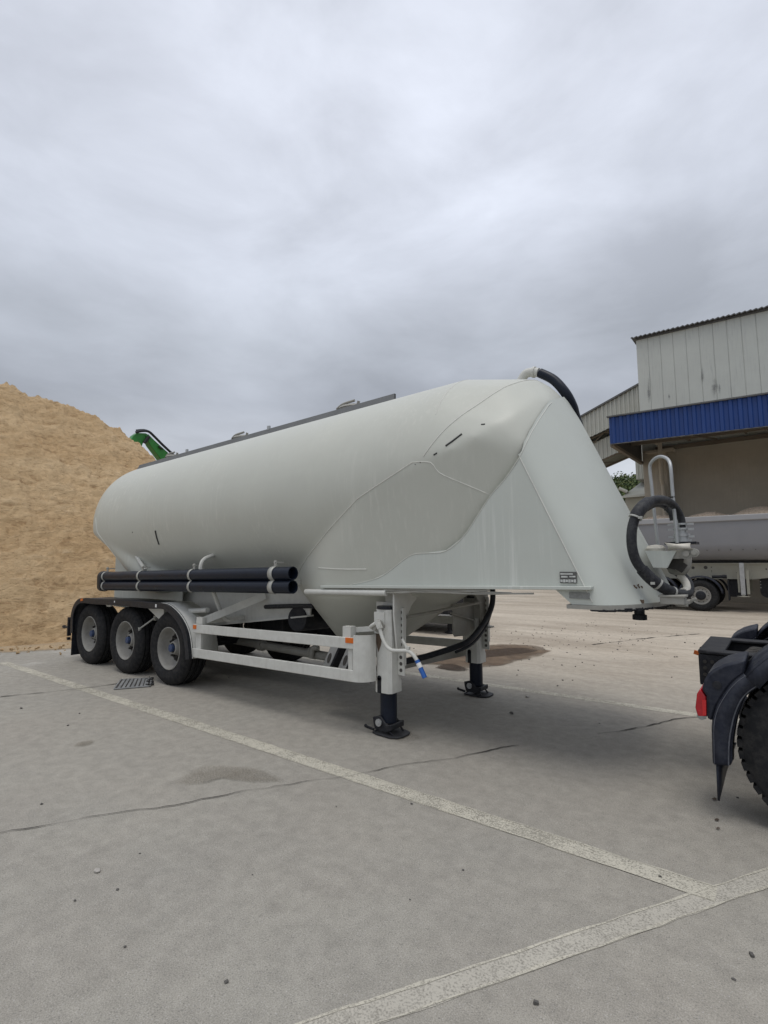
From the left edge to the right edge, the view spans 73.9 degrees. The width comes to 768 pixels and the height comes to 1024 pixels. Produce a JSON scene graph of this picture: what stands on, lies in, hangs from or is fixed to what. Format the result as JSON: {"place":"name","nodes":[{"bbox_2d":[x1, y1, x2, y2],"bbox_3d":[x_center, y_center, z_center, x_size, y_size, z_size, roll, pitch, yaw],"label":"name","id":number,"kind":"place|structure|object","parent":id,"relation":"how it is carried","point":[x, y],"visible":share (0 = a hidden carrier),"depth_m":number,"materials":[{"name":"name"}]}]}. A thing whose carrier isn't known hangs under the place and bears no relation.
{"place":"outdoors","nodes":[
{"label":"outdoors","id":0,"kind":"place"},
{"bbox_2d":[0,589,767,1023],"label":"ground","id":1,"kind":"structure","parent":0,"point":[284,901],"depth_m":3.25,"materials":[{"name":"concrete"}]},
{"bbox_2d":[0,641,70,652],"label":"sand spill","id":2,"kind":"object","parent":1,"relation":"on","point":[45,645],"visible":0.3,"depth_m":10.72,"materials":[{"name":"beige sand"}]},
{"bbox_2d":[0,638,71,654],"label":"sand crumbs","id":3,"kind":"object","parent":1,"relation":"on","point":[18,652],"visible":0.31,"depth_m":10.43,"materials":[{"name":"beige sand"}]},
{"bbox_2d":[0,382,155,646],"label":"sand heap","id":4,"kind":"object","parent":1,"relation":"on","point":[63,467],"visible":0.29,"depth_m":14.82,"materials":[{"name":"beige sand"}]},
{"bbox_2d":[113,676,153,688],"bbox_3d":[-3.612,2.485,7.453,0.511,0.030,0.653,2,-6,-19],"label":"drain grate","id":5,"kind":"object","parent":1,"relation":"on","point":[133,683],"visible":1,"depth_m":7.42,"materials":[{"name":"metal"}]},
{"bbox_2d":[130,429,171,459],"bbox_3d":[-12.237,0.154,32.395,2.800,9.532,9.209,-5,-7,38],"label":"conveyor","id":6,"kind":"object","parent":1,"relation":"on","point":[156,449],"visible":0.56,"depth_m":30.12,"materials":[{"name":"green metal"}]},
{"bbox_2d":[3,774,354,831],"bbox_3d":[-1.483,2.120,3.728,2.710,0.001,0.062,2,-6,-22],"label":"ground crack","id":7,"kind":"object","parent":1,"relation":"on","point":[157,807],"visible":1,"depth_m":3.67,"materials":[{"name":"grey concrete"}]},
{"bbox_2d":[186,765,267,783],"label":"mud","id":8,"kind":"structure","parent":1,"relation":"on","point":[235,772],"depth_m":4.21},
{"bbox_2d":[0,662,716,901],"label":"painted ground line","id":9,"kind":"object","parent":1,"relation":"on","point":[617,861],"visible":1,"depth_m":3.70,"materials":[{"name":"paint"}]},
{"bbox_2d":[155,714,714,900],"bbox_3d":[-0.499,2.170,4.284,5.524,0.001,0.022,-5,-7,37],"label":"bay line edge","id":10,"kind":"object","parent":9,"relation":"on","point":[489,825],"visible":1,"depth_m":3.28,"materials":[{"name":"paint"}]},
{"bbox_2d":[166,711,716,886],"bbox_3d":[-0.415,2.180,4.395,5.524,0.001,0.023,-5,-7,37],"label":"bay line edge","id":11,"kind":"object","parent":9,"relation":"on","point":[475,809],"visible":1,"depth_m":3.62,"materials":[{"name":"paint"}]},
{"bbox_2d":[62,366,699,738],"bbox_3d":[-1.278,0.535,7.624,10.326,3.956,2.628,-5,-7,38],"label":"silo trailer","id":12,"kind":"object","parent":1,"relation":"on","point":[367,533],"visible":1,"depth_m":5.52,"materials":[{"name":"paint"}]},
{"bbox_2d":[322,647,345,667],"bbox_3d":[-0.568,1.655,5.803,0.287,0.270,0.132,-5,-7,38],"label":"wheel chock","id":13,"kind":"object","parent":12,"relation":"on","point":[334,657],"visible":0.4,"depth_m":5.75,"materials":[{"name":"metal"}]},
{"bbox_2d":[338,649,347,668],"bbox_3d":[-0.378,1.640,5.656,0.287,0.270,0.132,-5,-7,38],"label":"wheel chock","id":14,"kind":"object","parent":12,"relation":"on","point":[343,664],"visible":0.36,"depth_m":5.61,"materials":[{"name":"metal"}]},
{"bbox_2d":[358,745,513,773],"bbox_3d":[0.532,2.184,4.529,1.629,0.001,0.062,2,-6,-23],"label":"ground crack","id":15,"kind":"object","parent":1,"relation":"on","point":[449,758],"visible":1,"depth_m":4.59,"materials":[{"name":"grey concrete"}]},
{"bbox_2d":[439,599,462,633],"bbox_3d":[0.025,2.665,14.509,5.450,1.000,2.175,-5,-7,38],"label":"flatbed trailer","id":16,"kind":"object","parent":1,"relation":"on","point":[449,629],"visible":0.04,"depth_m":12.38,"materials":[{"name":"metal"}]},
{"bbox_2d":[220,645,738,722],"bbox_3d":[-0.443,2.595,8.624,12.277,0.001,0.174,-4,-7,36],"label":"painted ground line","id":17,"kind":"object","parent":1,"relation":"on","point":[589,699],"visible":0.4,"depth_m":6.63,"materials":[{"name":"paint"}]},
{"bbox_2d":[411,644,548,667],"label":"mud","id":18,"kind":"structure","parent":1,"relation":"on","point":[501,660],"depth_m":9.24,"materials":[{"name":"brown soil"}]},
{"bbox_2d":[436,664,467,670],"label":"mud","id":19,"kind":"structure","parent":18,"relation":"on","point":[454,667],"depth_m":8.38,"materials":[{"name":"brown soil"}]},
{"bbox_2d":[485,647,537,657],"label":"mud","id":20,"kind":"structure","parent":18,"relation":"on","point":[501,651],"depth_m":9.82,"materials":[{"name":"brown soil"}]},
{"bbox_2d":[228,614,754,1005],"bbox_3d":[1.771,2.850,11.419,12.625,0.024,17.813,-5,-7,38],"label":"grit","id":21,"kind":"object","parent":1,"relation":"on","point":[536,1002],"visible":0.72,"depth_m":9.19,"materials":[{"name":"gravel"}]},
{"bbox_2d":[294,869,767,1023],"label":"road marking line","id":22,"kind":"object","parent":1,"relation":"on","point":[470,978],"visible":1,"depth_m":2.25,"materials":[{"name":"paint"}]},
{"bbox_2d":[295,867,767,1023],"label":"front line edge","id":23,"kind":"object","parent":22,"relation":"on","point":[416,984],"visible":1,"depth_m":2.24,"materials":[{"name":"paint"}]},
{"bbox_2d":[372,885,767,1023],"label":"front line edge","id":24,"kind":"object","parent":22,"relation":"on","point":[548,962],"visible":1,"depth_m":2.25,"materials":[{"name":"paint"}]},
{"bbox_2d":[612,471,638,484],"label":"tree","id":25,"kind":"object","parent":1,"relation":"on","point":[615,479],"visible":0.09,"depth_m":48.56,"materials":[{"name":"green plant"}]},
{"bbox_2d":[615,476,638,501],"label":"tree","id":26,"kind":"object","parent":1,"relation":"on","point":[629,485],"visible":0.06,"depth_m":44.27,"materials":[{"name":"green plant"}]},
{"bbox_2d":[615,481,639,499],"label":"tree","id":27,"kind":"object","parent":1,"relation":"on","point":[635,484],"visible":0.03,"depth_m":44.18,"materials":[{"name":"green plant"}]},
{"bbox_2d":[618,445,645,518],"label":"hopper house","id":28,"kind":"structure","parent":1,"relation":"on","point":[634,496],"depth_m":29.07,"materials":[{"name":"grey metal"}]},
{"bbox_2d":[605,716,696,732],"bbox_3d":[2.842,2.257,5.436,1.490,0.001,0.067,2,-6,-23],"label":"ground crack","id":29,"kind":"object","parent":1,"relation":"on","point":[652,724],"visible":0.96,"depth_m":5.45,"materials":[{"name":"grey concrete"}]},
{"bbox_2d":[638,513,767,610],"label":"tipper trailer","id":30,"kind":"object","parent":1,"relation":"on","point":[733,550],"visible":0.38,"depth_m":17.27,"materials":[{"name":"grey paint"}]},
{"bbox_2d":[644,506,767,518],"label":"gravel load","id":31,"kind":"object","parent":30,"relation":"in","point":[757,510],"visible":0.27,"depth_m":17.69},
{"bbox_2d":[693,622,767,804],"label":"tractor unit","id":32,"kind":"object","parent":1,"relation":"on","point":[733,671],"visible":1,"depth_m":3.42,"materials":[{"name":"plastic"}]},
{"bbox_2d":[0,0,767,478],"label":"sky","id":33,"kind":"structure","parent":0,"point":[220,220],"materials":[{"name":"grey"}]},
{"bbox_2d":[606,305,767,602],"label":"loading building","id":34,"kind":"structure","parent":0,"point":[699,419],"depth_m":21.42,"materials":[{"name":"metal"}]},
{"bbox_2d":[580,383,639,467],"bbox_3d":[12.341,-1.762,31.837,13.230,13.006,2.750,-5,-7,38],"label":"conveyor gallery","id":35,"kind":"object","parent":34,"relation":"attached to","point":[595,420],"visible":0.1,"depth_m":30.25,"materials":[{"name":"grey metal"}]}
]}

